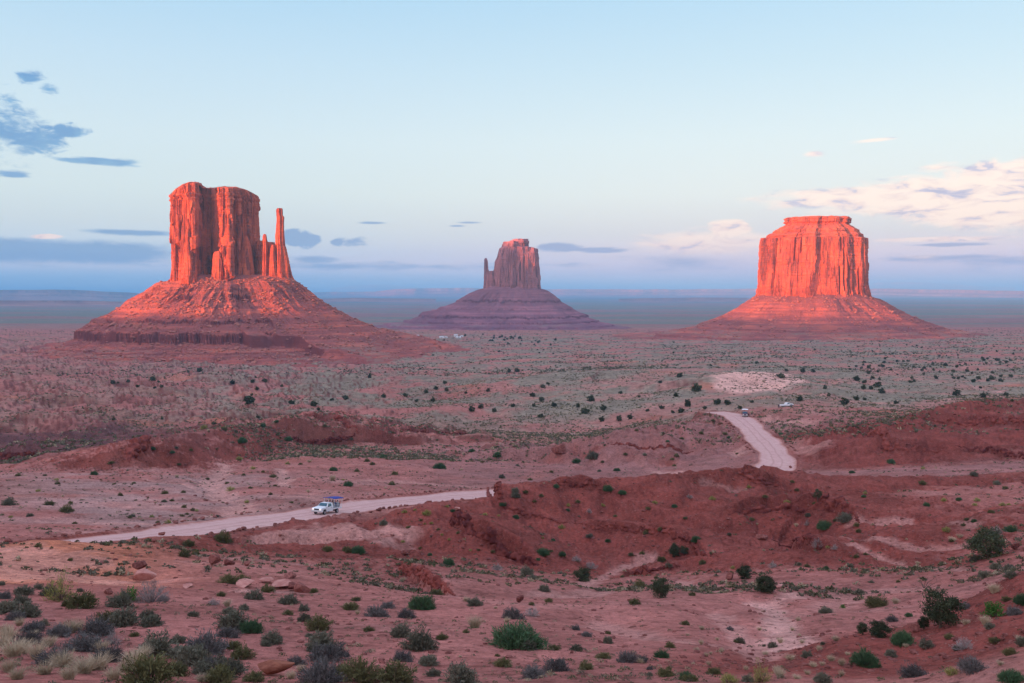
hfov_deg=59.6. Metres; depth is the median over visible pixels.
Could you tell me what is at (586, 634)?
blackbrush
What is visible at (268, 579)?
boulder
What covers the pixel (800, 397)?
juniper tree
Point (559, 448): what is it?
boulder
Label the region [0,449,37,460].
rock ledge
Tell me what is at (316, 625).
olive shrub
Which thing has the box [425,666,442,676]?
sagebrush
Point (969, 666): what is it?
blackbrush
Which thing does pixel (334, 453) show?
scrub
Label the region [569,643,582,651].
sagebrush
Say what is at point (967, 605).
blackbrush
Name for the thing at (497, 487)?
rock ledge
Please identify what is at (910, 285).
hills
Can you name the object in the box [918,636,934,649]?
sagebrush
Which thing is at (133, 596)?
bright green shrub
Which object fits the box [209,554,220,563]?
boulder
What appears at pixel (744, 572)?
juniper tree
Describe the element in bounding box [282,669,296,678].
grass tuft
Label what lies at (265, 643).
sagebrush
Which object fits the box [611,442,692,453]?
rock ledge
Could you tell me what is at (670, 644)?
olive shrub
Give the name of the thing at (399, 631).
sagebrush
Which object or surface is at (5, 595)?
blackbrush
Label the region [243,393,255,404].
juniper tree
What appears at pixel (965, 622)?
grass tuft
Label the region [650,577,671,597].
juniper tree
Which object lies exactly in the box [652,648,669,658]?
green shrub
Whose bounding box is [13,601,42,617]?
sagebrush
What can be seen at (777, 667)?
grass tuft
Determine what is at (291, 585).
boulder
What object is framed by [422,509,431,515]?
rabbitbrush
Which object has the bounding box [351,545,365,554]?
green shrub
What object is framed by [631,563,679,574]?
rock ledge
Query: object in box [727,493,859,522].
rock ledge
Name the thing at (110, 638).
dry shrub
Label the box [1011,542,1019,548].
boulder
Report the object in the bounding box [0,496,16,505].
sagebrush
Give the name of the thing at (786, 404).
pickup truck
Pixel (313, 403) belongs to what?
juniper tree
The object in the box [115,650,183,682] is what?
olive shrub
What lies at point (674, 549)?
juniper tree
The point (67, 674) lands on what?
grass tuft
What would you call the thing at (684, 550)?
juniper tree
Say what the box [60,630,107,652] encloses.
blackbrush
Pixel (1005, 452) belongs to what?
rock ledge
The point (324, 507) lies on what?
tour truck
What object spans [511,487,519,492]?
sagebrush
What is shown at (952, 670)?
rabbitbrush
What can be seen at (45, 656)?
blackbrush
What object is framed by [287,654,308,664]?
blackbrush
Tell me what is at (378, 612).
blackbrush
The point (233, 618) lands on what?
sagebrush
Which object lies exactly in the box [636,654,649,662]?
blackbrush
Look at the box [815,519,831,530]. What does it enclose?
green shrub
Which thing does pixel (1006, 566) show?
sagebrush
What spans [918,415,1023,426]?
rock ledge
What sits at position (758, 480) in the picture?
rock ledge
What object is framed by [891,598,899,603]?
grass tuft
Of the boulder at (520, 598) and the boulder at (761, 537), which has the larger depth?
the boulder at (761, 537)
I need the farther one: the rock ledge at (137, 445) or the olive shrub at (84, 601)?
the rock ledge at (137, 445)
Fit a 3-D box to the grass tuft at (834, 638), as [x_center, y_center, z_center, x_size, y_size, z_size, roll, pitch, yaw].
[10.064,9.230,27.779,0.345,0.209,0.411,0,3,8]
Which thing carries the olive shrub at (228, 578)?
on the ground
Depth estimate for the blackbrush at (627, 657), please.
23.22 m
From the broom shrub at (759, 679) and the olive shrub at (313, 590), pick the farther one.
the olive shrub at (313, 590)
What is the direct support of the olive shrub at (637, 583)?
on the ground
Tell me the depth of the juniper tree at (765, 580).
58.45 m
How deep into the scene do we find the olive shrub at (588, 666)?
21.67 m
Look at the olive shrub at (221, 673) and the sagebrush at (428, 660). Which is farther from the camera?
the sagebrush at (428, 660)
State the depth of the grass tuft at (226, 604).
37.18 m
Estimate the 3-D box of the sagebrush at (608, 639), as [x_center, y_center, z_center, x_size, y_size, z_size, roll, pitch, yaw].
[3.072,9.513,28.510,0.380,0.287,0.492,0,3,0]
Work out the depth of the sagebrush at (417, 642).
25.39 m
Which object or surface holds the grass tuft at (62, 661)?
on the ground
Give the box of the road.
[63,411,796,542]
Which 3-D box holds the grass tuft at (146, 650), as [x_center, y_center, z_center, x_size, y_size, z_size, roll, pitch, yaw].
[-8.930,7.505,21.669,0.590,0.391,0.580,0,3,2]
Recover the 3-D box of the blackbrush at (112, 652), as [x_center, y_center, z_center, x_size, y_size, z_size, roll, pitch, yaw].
[-9.369,7.217,20.699,0.845,0.448,0.799,-2,4,-29]
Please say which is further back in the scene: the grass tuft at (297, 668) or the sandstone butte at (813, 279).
the sandstone butte at (813, 279)
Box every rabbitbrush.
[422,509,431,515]
[720,672,739,682]
[942,526,950,532]
[944,667,958,676]
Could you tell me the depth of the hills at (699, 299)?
12702.77 m
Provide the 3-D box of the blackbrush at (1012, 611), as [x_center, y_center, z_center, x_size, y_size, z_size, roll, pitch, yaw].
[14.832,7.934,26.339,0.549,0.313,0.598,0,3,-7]
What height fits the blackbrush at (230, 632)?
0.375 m
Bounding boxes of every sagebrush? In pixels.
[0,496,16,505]
[0,599,21,614]
[11,593,31,604]
[13,584,35,594]
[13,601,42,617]
[33,583,43,589]
[37,617,49,625]
[38,582,57,595]
[104,588,134,607]
[107,606,141,627]
[134,627,178,656]
[137,613,164,627]
[139,608,154,617]
[163,644,187,660]
[169,633,186,643]
[174,642,215,666]
[187,610,199,616]
[191,657,213,674]
[205,652,250,677]
[210,607,251,629]
[220,606,235,613]
[239,603,249,609]
[242,588,265,599]
[259,628,284,644]
[260,639,272,646]
[277,592,299,604]
[297,611,313,621]
[298,604,309,611]
[305,629,341,647]
[305,640,320,651]
[379,518,387,525]
[389,622,412,637]
[399,621,440,651]
[418,654,440,666]
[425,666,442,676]
[443,658,478,682]
[466,597,484,606]
[510,491,520,497]
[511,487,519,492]
[519,565,533,574]
[521,639,537,650]
[538,583,550,591]
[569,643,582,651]
[584,450,598,459]
[585,532,593,537]
[603,635,612,643]
[734,636,745,643]
[741,674,753,682]
[767,640,777,647]
[801,650,813,657]
[811,671,833,682]
[817,605,832,613]
[835,512,851,522]
[854,588,863,594]
[884,649,897,657]
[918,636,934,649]
[969,471,977,475]
[969,553,979,560]
[976,570,991,577]
[983,622,994,629]
[988,562,1002,569]
[993,480,1001,484]
[1002,563,1013,569]
[1002,567,1018,579]
[1014,636,1023,646]
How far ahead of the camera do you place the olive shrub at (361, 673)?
18.43 m
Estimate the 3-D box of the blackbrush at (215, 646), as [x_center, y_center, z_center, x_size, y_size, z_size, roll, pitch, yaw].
[-8.061,7.863,23.328,1.323,0.627,1.410,0,3,0]
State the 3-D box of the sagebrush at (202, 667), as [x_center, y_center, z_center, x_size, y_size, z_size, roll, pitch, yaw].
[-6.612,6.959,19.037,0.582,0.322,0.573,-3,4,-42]
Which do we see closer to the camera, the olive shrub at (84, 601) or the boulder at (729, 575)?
the olive shrub at (84, 601)
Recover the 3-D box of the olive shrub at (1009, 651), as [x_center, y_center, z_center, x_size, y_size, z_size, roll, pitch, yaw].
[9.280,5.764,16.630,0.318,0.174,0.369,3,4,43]
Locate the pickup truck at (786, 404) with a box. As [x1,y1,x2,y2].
[779,402,793,406]
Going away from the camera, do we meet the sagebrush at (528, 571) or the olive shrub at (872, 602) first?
the olive shrub at (872, 602)
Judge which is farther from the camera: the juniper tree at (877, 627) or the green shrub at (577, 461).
the green shrub at (577, 461)
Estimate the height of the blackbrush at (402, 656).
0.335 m
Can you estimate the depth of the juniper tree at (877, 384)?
577.08 m
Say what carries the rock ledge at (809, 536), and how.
on the ground
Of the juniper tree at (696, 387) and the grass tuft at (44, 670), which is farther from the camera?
the juniper tree at (696, 387)
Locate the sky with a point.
(631, 144)
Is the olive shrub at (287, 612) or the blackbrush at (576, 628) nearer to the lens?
the blackbrush at (576, 628)
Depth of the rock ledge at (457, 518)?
108.63 m
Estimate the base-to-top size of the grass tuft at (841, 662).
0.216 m
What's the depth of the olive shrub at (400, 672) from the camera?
18.59 m
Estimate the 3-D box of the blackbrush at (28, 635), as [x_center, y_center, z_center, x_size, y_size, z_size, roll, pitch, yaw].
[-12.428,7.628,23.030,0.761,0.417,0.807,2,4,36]
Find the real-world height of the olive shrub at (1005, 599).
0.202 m
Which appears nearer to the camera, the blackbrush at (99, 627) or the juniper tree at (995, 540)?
the blackbrush at (99, 627)
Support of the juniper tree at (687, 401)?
on the ground
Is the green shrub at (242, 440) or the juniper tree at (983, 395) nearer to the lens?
the green shrub at (242, 440)
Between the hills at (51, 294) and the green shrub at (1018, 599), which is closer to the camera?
the green shrub at (1018, 599)
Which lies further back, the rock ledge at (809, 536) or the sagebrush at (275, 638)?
the rock ledge at (809, 536)
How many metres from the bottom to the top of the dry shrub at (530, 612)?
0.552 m
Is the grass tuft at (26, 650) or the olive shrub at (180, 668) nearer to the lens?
the olive shrub at (180, 668)
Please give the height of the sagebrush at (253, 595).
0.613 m
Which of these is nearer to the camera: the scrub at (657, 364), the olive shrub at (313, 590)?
the olive shrub at (313, 590)
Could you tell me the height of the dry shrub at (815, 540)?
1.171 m
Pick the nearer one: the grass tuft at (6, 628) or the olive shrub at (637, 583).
the grass tuft at (6, 628)
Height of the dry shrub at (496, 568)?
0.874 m
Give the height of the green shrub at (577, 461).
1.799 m
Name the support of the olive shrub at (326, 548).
on the ground
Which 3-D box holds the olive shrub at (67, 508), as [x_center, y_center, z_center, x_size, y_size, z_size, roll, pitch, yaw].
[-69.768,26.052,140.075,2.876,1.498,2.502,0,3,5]
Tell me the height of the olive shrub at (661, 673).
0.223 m
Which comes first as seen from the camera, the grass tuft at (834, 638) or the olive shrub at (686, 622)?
the grass tuft at (834, 638)
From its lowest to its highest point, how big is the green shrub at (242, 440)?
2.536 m
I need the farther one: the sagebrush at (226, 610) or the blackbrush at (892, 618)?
the blackbrush at (892, 618)
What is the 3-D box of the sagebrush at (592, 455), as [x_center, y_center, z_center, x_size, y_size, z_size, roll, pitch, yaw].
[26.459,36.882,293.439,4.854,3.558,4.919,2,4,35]
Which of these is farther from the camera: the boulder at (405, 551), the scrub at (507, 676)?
the boulder at (405, 551)
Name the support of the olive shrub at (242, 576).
on the ground
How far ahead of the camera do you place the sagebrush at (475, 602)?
43.85 m
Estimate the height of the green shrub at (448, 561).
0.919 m
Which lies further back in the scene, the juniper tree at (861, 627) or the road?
the road
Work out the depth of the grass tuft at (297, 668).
20.62 m
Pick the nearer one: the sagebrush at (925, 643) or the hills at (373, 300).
the sagebrush at (925, 643)
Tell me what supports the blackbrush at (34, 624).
on the ground
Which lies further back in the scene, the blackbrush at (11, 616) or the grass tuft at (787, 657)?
the blackbrush at (11, 616)
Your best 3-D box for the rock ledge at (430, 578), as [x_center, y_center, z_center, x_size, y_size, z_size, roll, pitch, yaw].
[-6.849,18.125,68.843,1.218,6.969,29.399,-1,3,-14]
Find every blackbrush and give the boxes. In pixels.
[0,589,11,598]
[3,610,25,620]
[11,629,43,643]
[18,618,46,631]
[27,642,75,665]
[42,622,73,637]
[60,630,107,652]
[75,612,116,636]
[91,641,126,662]
[184,627,229,655]
[203,652,221,666]
[215,625,243,638]
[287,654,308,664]
[295,654,350,682]
[306,640,353,661]
[363,603,390,616]
[379,601,397,608]
[390,648,416,662]
[397,608,416,618]
[501,606,526,619]
[519,663,545,679]
[542,656,573,671]
[571,624,580,630]
[581,631,591,636]
[616,648,637,662]
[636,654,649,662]
[885,615,897,621]
[895,660,929,677]
[955,655,989,675]
[957,601,970,609]
[1004,604,1023,614]
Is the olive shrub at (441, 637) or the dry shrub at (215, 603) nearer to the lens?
the olive shrub at (441, 637)
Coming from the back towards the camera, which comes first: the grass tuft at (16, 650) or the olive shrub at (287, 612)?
the olive shrub at (287, 612)
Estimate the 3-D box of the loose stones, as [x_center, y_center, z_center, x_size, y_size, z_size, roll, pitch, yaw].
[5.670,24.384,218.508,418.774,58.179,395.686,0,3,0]
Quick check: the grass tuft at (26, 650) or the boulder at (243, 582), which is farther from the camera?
the boulder at (243, 582)
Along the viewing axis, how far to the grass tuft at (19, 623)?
27.32 m
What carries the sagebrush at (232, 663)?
on the ground
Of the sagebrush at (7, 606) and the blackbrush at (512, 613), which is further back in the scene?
the blackbrush at (512, 613)
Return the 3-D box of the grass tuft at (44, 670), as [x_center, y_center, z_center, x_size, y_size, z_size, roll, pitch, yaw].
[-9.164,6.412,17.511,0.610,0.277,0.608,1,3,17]
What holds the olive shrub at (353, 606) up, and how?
on the ground
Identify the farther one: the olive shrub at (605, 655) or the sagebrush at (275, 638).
the sagebrush at (275, 638)
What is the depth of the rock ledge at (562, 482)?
141.94 m
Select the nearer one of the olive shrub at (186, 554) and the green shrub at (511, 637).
the green shrub at (511, 637)
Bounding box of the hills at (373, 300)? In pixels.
[322,298,435,301]
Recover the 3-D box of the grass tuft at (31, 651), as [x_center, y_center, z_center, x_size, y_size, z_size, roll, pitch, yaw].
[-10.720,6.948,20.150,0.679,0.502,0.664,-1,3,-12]
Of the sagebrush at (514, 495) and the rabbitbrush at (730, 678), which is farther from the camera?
the sagebrush at (514, 495)
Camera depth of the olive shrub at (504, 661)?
22.22 m
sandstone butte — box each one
[15,181,469,367]
[374,238,633,329]
[611,215,987,340]
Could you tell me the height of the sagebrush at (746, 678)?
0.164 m
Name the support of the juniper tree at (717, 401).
on the ground
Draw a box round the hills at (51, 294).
[0,289,139,299]
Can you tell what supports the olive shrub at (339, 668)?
on the ground
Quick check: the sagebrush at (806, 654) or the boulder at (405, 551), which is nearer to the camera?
the sagebrush at (806, 654)
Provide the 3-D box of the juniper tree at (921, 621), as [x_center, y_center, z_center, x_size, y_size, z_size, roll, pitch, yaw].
[12.920,8.819,28.028,0.428,0.487,0.396,-1,3,-19]
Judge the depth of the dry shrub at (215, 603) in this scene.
37.35 m
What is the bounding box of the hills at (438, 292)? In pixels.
[312,288,1023,297]
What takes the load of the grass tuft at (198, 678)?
on the ground
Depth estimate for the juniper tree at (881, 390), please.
513.24 m
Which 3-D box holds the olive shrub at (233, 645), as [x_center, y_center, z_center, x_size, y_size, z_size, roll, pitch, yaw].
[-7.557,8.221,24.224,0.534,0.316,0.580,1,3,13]
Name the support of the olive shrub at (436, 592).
on the ground
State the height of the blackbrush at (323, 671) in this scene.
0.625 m
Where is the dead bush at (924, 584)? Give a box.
[912,575,936,587]
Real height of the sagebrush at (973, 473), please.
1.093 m
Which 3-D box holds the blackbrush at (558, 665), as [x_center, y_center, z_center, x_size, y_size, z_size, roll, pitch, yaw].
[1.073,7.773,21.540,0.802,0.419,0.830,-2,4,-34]
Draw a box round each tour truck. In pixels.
[311,496,343,514]
[742,409,747,416]
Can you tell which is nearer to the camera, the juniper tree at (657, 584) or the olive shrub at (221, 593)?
the olive shrub at (221, 593)
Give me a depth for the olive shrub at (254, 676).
17.82 m
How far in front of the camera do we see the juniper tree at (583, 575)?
79.91 m
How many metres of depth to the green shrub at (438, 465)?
271.54 m
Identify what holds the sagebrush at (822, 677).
on the ground
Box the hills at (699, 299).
[619,297,750,301]
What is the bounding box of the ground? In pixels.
[0,296,1023,682]
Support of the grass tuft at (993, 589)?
on the ground
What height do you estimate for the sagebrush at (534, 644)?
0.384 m
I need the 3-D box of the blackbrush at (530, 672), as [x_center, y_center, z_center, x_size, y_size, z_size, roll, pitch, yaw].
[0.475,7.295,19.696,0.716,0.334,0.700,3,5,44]
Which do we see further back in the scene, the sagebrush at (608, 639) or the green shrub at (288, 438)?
the green shrub at (288, 438)
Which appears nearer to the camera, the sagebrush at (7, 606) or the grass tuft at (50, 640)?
the grass tuft at (50, 640)
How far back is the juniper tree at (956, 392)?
486.05 m
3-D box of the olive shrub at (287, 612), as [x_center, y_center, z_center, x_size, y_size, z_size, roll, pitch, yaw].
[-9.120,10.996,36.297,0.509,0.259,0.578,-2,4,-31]
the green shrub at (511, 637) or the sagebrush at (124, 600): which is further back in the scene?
the sagebrush at (124, 600)
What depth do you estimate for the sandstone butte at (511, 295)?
2634.71 m
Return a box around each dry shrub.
[103,630,123,644]
[132,578,172,602]
[206,597,219,605]
[490,562,501,569]
[525,604,539,617]
[586,559,598,568]
[811,537,823,547]
[952,635,972,650]
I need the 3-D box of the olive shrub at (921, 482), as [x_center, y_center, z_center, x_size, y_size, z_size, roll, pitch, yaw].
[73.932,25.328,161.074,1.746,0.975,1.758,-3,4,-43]
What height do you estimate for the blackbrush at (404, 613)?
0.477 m
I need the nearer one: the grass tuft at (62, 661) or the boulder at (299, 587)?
the grass tuft at (62, 661)
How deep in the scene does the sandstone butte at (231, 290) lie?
1310.30 m
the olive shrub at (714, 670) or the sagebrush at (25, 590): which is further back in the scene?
the sagebrush at (25, 590)
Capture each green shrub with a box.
[119,585,140,601]
[237,437,246,443]
[238,619,265,633]
[283,436,292,440]
[343,482,353,486]
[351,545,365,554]
[407,592,436,610]
[433,462,446,468]
[443,557,454,565]
[484,617,552,650]
[492,452,500,457]
[537,547,549,556]
[572,458,580,462]
[602,484,612,491]
[617,490,626,494]
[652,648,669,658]
[677,671,690,679]
[690,535,701,542]
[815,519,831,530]
[848,644,881,668]
[886,458,895,463]
[890,630,916,647]
[904,612,912,616]
[979,601,1007,616]
[996,668,1023,682]
[1003,524,1017,531]
[1011,592,1023,605]
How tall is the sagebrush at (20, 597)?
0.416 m
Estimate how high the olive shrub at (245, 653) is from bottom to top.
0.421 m
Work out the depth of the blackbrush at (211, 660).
20.52 m
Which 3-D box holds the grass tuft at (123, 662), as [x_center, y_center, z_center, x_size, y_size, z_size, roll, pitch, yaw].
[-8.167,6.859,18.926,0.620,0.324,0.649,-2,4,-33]
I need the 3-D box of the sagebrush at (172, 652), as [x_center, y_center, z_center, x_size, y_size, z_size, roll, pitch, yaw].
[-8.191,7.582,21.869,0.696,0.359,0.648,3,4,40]
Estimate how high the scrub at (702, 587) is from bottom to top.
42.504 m
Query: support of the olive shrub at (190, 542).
on the ground
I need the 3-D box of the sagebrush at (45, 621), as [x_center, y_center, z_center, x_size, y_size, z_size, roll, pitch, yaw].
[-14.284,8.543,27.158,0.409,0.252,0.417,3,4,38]
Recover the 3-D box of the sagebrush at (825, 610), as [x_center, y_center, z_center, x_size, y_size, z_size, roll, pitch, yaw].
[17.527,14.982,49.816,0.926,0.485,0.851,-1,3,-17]
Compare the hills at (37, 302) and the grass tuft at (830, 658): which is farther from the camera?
the hills at (37, 302)
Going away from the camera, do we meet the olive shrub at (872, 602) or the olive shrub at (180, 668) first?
the olive shrub at (180, 668)
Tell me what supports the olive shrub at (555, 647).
on the ground
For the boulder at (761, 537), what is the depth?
119.83 m
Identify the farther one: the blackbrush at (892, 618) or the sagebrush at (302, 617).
the blackbrush at (892, 618)
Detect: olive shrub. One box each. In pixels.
[42,500,54,504]
[59,504,75,512]
[63,589,101,609]
[94,610,114,622]
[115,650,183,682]
[127,632,139,636]
[164,660,191,676]
[178,548,190,557]
[181,539,194,546]
[203,663,236,682]
[213,529,233,542]
[215,572,239,583]
[216,591,226,596]
[226,640,242,649]
[230,641,257,659]
[233,573,251,586]
[241,669,266,682]
[260,582,276,592]
[281,609,293,614]
[301,613,333,631]
[309,588,317,592]
[323,545,333,551]
[335,654,385,682]
[335,662,347,673]
[340,602,360,610]
[341,546,351,552]
[350,596,360,601]
[363,625,374,631]
[369,657,419,682]
[430,589,443,594]
[436,632,448,639]
[494,657,512,666]
[547,644,561,650]
[577,657,593,669]
[595,651,612,658]
[628,598,640,604]
[634,579,644,585]
[656,667,675,676]
[657,556,666,562]
[664,641,675,647]
[679,673,699,681]
[681,620,689,625]
[705,666,721,674]
[863,594,888,607]
[919,479,927,484]
[944,633,953,639]
[987,636,999,644]
[1001,595,1012,601]
[1002,647,1018,655]
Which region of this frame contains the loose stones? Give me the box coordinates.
[0,402,1023,671]
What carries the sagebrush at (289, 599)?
on the ground
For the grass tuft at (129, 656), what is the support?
on the ground
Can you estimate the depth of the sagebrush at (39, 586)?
38.92 m
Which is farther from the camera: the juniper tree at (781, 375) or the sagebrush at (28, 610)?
the juniper tree at (781, 375)
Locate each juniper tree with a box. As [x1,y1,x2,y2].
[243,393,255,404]
[310,400,317,405]
[572,565,592,581]
[580,407,589,413]
[586,394,594,400]
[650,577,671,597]
[668,542,681,556]
[680,545,688,553]
[685,399,690,405]
[691,383,701,391]
[713,398,720,404]
[735,562,752,578]
[753,571,777,593]
[776,373,785,377]
[796,395,802,400]
[812,488,822,501]
[839,397,848,404]
[856,621,867,634]
[866,619,895,637]
[872,382,881,386]
[878,387,884,392]
[917,586,966,627]
[917,615,928,629]
[952,389,960,395]
[960,524,1011,559]
[980,392,987,397]
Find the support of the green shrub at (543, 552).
on the ground
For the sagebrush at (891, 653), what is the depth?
23.86 m
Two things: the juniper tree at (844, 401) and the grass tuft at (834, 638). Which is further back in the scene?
the juniper tree at (844, 401)
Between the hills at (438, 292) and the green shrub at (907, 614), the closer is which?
the green shrub at (907, 614)
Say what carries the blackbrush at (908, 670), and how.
on the ground
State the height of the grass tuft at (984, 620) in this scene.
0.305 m
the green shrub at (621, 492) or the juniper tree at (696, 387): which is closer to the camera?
the green shrub at (621, 492)
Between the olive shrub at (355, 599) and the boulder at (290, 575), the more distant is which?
the boulder at (290, 575)
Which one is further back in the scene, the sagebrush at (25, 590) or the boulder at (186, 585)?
the boulder at (186, 585)
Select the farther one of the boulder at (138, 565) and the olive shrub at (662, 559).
the olive shrub at (662, 559)
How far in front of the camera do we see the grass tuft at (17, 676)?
16.69 m
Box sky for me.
[0,0,1023,292]
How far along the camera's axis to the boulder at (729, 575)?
72.82 m
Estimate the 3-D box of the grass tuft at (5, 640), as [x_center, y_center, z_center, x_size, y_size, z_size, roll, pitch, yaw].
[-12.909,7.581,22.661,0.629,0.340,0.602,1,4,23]
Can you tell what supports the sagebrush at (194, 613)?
on the ground
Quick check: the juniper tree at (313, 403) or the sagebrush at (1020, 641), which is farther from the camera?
the juniper tree at (313, 403)
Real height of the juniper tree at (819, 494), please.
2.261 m
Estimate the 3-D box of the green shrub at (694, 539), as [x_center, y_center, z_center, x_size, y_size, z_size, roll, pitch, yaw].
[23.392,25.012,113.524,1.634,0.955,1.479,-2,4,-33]
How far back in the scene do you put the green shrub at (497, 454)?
313.02 m
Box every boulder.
[104,588,112,593]
[132,560,146,569]
[133,568,156,580]
[183,583,191,587]
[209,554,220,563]
[224,559,234,564]
[236,578,253,586]
[258,660,294,674]
[259,577,273,581]
[272,579,290,586]
[284,571,296,578]
[288,582,295,588]
[294,582,310,592]
[402,549,409,554]
[516,595,523,601]
[551,443,565,453]
[726,572,732,579]
[756,534,767,539]
[907,623,919,631]
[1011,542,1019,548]
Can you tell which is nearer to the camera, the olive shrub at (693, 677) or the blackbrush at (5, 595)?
the olive shrub at (693, 677)
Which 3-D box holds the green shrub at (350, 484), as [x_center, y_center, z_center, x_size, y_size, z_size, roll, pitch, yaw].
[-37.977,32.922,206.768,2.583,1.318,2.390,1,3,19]
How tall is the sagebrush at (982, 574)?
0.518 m
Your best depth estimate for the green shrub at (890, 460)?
234.36 m
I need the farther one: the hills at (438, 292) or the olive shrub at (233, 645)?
the hills at (438, 292)
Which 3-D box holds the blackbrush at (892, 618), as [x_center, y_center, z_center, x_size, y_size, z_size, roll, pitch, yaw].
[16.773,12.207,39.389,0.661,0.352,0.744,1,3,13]
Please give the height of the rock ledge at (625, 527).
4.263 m
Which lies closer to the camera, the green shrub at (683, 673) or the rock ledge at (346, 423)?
the green shrub at (683, 673)
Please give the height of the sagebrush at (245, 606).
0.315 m
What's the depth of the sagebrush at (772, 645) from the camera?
34.41 m
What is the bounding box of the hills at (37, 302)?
[0,300,123,305]
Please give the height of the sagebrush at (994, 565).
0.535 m
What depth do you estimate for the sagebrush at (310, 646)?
24.98 m
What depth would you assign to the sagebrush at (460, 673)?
18.52 m
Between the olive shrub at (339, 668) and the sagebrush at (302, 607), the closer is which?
the olive shrub at (339, 668)
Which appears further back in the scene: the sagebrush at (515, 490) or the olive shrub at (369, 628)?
the sagebrush at (515, 490)
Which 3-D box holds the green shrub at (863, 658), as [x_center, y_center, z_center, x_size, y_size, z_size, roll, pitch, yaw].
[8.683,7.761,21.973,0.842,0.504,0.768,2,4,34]
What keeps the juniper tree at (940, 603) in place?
on the ground
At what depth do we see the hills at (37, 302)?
8239.42 m
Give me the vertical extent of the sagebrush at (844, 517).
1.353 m
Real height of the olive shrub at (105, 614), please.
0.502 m
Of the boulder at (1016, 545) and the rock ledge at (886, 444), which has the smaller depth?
the boulder at (1016, 545)
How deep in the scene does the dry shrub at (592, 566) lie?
107.50 m
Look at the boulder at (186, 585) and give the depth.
49.24 m
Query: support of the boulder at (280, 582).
on the ground
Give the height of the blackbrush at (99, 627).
0.611 m
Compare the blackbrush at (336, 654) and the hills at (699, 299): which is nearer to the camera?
the blackbrush at (336, 654)
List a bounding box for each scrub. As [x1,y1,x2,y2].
[0,328,1023,378]
[0,366,1023,463]
[0,430,1023,600]
[0,573,1021,682]
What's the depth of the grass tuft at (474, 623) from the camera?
31.32 m
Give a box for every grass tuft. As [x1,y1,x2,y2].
[0,623,11,633]
[0,625,21,641]
[0,634,11,645]
[0,635,31,656]
[0,657,22,672]
[4,665,30,679]
[13,615,26,625]
[13,639,33,653]
[23,638,51,659]
[30,660,59,674]
[40,635,60,645]
[44,647,79,666]
[56,663,80,679]
[57,616,83,632]
[64,655,103,673]
[79,650,116,669]
[94,639,112,651]
[100,665,125,679]
[114,655,135,670]
[116,647,145,663]
[133,642,152,656]
[193,673,209,681]
[223,598,231,606]
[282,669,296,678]
[294,665,307,670]
[465,614,483,627]
[772,664,782,671]
[773,667,785,677]
[784,653,794,660]
[825,655,836,660]
[831,635,838,640]
[837,658,847,665]
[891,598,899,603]
[960,619,970,624]
[977,615,992,624]
[986,582,1001,593]
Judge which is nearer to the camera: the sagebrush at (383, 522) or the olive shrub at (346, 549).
the olive shrub at (346, 549)
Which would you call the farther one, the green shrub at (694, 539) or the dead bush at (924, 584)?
the green shrub at (694, 539)
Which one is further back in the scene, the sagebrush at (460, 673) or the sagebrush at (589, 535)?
the sagebrush at (589, 535)
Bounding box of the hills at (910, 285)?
[869,282,1014,290]
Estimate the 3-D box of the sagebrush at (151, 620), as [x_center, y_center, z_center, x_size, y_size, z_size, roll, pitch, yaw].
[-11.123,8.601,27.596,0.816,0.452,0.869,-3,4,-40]
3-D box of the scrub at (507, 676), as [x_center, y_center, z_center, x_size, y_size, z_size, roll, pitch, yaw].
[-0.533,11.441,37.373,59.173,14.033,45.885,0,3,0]
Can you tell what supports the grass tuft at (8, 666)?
on the ground
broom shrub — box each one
[39,565,77,602]
[749,657,772,682]
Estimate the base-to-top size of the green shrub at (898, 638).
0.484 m
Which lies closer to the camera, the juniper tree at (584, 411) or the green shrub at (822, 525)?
the green shrub at (822, 525)
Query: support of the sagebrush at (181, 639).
on the ground
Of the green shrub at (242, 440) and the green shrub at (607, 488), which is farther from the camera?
the green shrub at (242, 440)
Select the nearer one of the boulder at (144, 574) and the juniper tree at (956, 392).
the boulder at (144, 574)
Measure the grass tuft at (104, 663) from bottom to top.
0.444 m
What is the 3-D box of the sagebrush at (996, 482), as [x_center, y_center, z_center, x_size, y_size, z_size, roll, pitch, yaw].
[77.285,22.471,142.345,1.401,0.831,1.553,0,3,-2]
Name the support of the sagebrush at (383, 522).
on the ground
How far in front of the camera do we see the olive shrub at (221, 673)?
17.62 m
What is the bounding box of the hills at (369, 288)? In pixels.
[331,284,423,291]
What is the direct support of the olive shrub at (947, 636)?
on the ground
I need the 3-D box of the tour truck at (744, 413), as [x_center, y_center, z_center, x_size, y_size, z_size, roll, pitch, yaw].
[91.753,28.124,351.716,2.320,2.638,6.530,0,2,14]
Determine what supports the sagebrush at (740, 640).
on the ground
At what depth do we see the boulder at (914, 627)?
27.86 m
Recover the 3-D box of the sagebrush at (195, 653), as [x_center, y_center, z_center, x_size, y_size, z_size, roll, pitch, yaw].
[-7.358,7.253,20.643,1.041,0.557,0.937,2,4,26]
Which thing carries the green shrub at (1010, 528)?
on the ground
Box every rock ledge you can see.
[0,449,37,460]
[124,435,150,462]
[283,433,354,444]
[299,414,357,433]
[393,561,455,595]
[405,429,466,434]
[449,511,542,566]
[486,481,567,522]
[554,478,598,487]
[572,522,718,556]
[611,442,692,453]
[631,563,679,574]
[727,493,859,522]
[737,469,785,491]
[771,532,835,550]
[864,426,940,453]
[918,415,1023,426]
[955,445,1023,458]
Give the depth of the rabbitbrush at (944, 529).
89.62 m
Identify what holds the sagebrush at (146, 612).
on the ground

